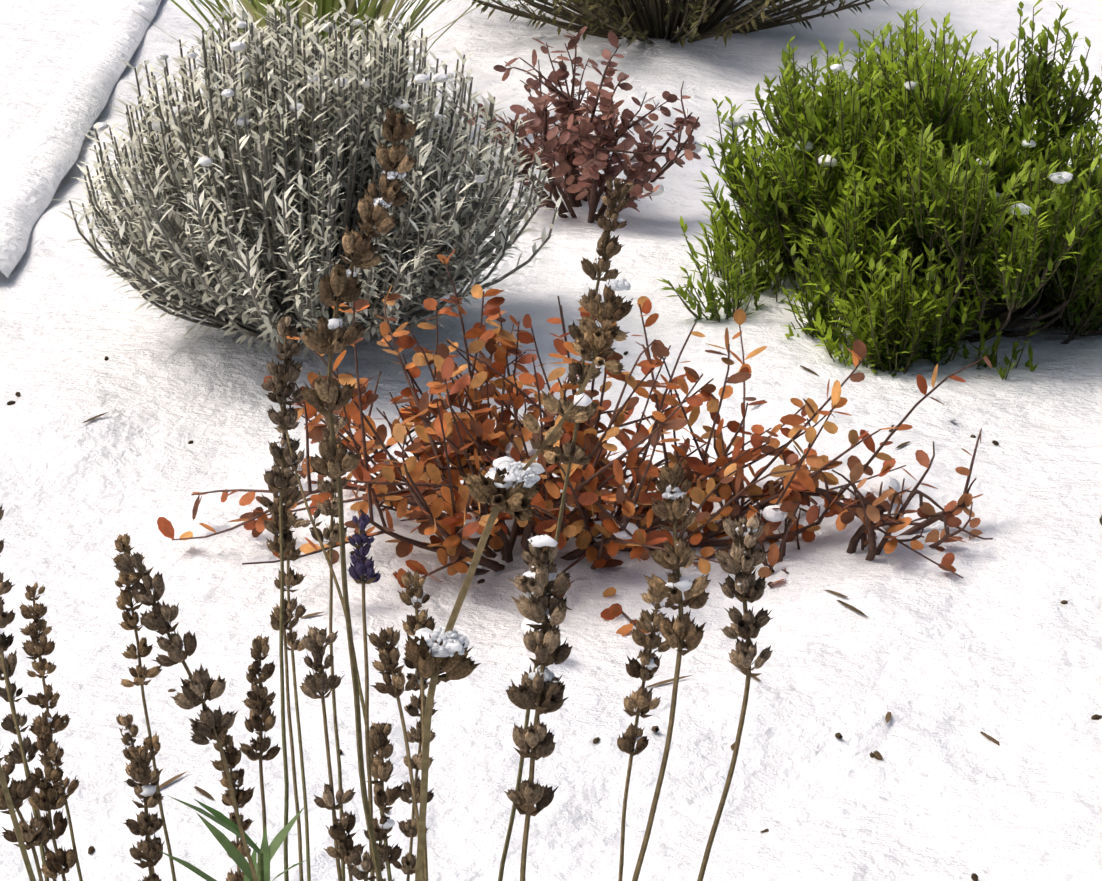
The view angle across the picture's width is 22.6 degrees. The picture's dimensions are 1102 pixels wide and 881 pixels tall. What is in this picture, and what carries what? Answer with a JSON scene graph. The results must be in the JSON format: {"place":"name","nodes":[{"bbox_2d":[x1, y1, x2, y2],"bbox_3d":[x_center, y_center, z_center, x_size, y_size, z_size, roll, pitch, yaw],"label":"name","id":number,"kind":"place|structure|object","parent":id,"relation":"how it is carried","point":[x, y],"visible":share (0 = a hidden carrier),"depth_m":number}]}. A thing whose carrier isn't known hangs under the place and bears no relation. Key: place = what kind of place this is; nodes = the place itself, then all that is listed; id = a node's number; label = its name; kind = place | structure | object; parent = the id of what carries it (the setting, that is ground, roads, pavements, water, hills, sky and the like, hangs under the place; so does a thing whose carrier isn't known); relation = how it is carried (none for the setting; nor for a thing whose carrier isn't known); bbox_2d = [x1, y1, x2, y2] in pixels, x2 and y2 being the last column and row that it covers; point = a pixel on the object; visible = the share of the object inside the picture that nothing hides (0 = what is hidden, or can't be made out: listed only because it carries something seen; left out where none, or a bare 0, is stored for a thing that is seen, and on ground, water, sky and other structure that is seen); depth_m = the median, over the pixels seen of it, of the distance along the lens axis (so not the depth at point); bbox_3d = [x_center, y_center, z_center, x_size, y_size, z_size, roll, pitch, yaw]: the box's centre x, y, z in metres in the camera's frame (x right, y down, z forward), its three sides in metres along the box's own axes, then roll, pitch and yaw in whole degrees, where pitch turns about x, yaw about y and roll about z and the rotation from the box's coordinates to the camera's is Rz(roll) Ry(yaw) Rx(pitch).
{"place":"outdoors","nodes":[
{"label":"outdoors","id":0,"kind":"place"},
{"bbox_2d":[0,0,161,277],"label":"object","id":1,"kind":"object","parent":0,"point":[42,160],"visible":1,"depth_m":2.42},
{"bbox_2d":[0,0,1101,880],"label":"snow ground","id":2,"kind":"structure","parent":0,"point":[1000,642],"depth_m":1.48},
{"bbox_2d":[112,0,488,78],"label":"grass tuft","id":3,"kind":"object","parent":2,"relation":"on","point":[324,8],"visible":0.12,"depth_m":2.37},
{"bbox_2d":[53,0,566,358],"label":"silver bush","id":4,"kind":"object","parent":2,"relation":"on","point":[456,228],"depth_m":1.77},
{"bbox_2d":[93,19,485,182],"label":"snow","id":5,"kind":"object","parent":4,"relation":"on","point":[419,78],"visible":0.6,"depth_m":1.76},
{"bbox_2d":[0,127,750,880],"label":"lavender","id":6,"kind":"object","parent":2,"relation":"on","point":[416,815],"depth_m":0.56},
{"bbox_2d":[0,105,773,880],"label":"dried flower heads","id":7,"kind":"object","parent":6,"relation":"attached to","point":[588,335],"visible":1,"depth_m":0.54},
{"bbox_2d":[4,173,757,870],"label":"snow on seed heads","id":8,"kind":"structure","parent":7,"relation":"on","point":[684,583],"depth_m":0.45},
{"bbox_2d":[346,171,685,681],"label":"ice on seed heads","id":9,"kind":"structure","parent":7,"relation":"on","point":[531,474],"depth_m":0.42},
{"bbox_2d":[5,235,1101,880],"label":"fallen leaves","id":10,"kind":"object","parent":2,"relation":"on","point":[877,755],"visible":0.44,"depth_m":1.36},
{"bbox_2d":[157,250,991,636],"bbox_3d":[0.010,-0.007,1.529,0.455,0.198,0.302,1,20,2],"label":"rust shrub","id":11,"kind":"object","parent":2,"relation":"on","point":[487,430],"depth_m":1.51},
{"bbox_2d":[262,440,637,633],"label":"snow","id":12,"kind":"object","parent":11,"relation":"on","point":[269,463],"visible":0.29,"depth_m":1.50},
{"bbox_2d":[448,26,700,222],"bbox_3d":[0.020,-0.249,2.196,0.200,0.174,0.220,1,20,2],"label":"red brown shrub","id":13,"kind":"object","parent":2,"relation":"on","point":[590,169],"depth_m":2.18},
{"bbox_2d":[447,0,888,47],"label":"olive bush","id":14,"kind":"object","parent":2,"relation":"on","point":[649,16],"depth_m":2.80},
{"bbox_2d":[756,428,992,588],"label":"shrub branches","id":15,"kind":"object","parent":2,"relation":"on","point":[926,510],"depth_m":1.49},
{"bbox_2d":[762,476,904,529],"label":"shrub snow caps","id":16,"kind":"object","parent":15,"relation":"on","point":[770,513],"visible":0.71,"depth_m":1.51},
{"bbox_2d":[657,0,1101,380],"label":"green bush","id":17,"kind":"object","parent":2,"relation":"on","point":[1091,198],"depth_m":1.85},
{"bbox_2d":[726,64,1072,214],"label":"snow","id":18,"kind":"structure","parent":17,"relation":"on","point":[1052,177],"depth_m":1.85},
{"bbox_2d":[490,118,701,195],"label":"snow","id":19,"kind":"structure","parent":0,"point":[659,191],"depth_m":2.20}
]}

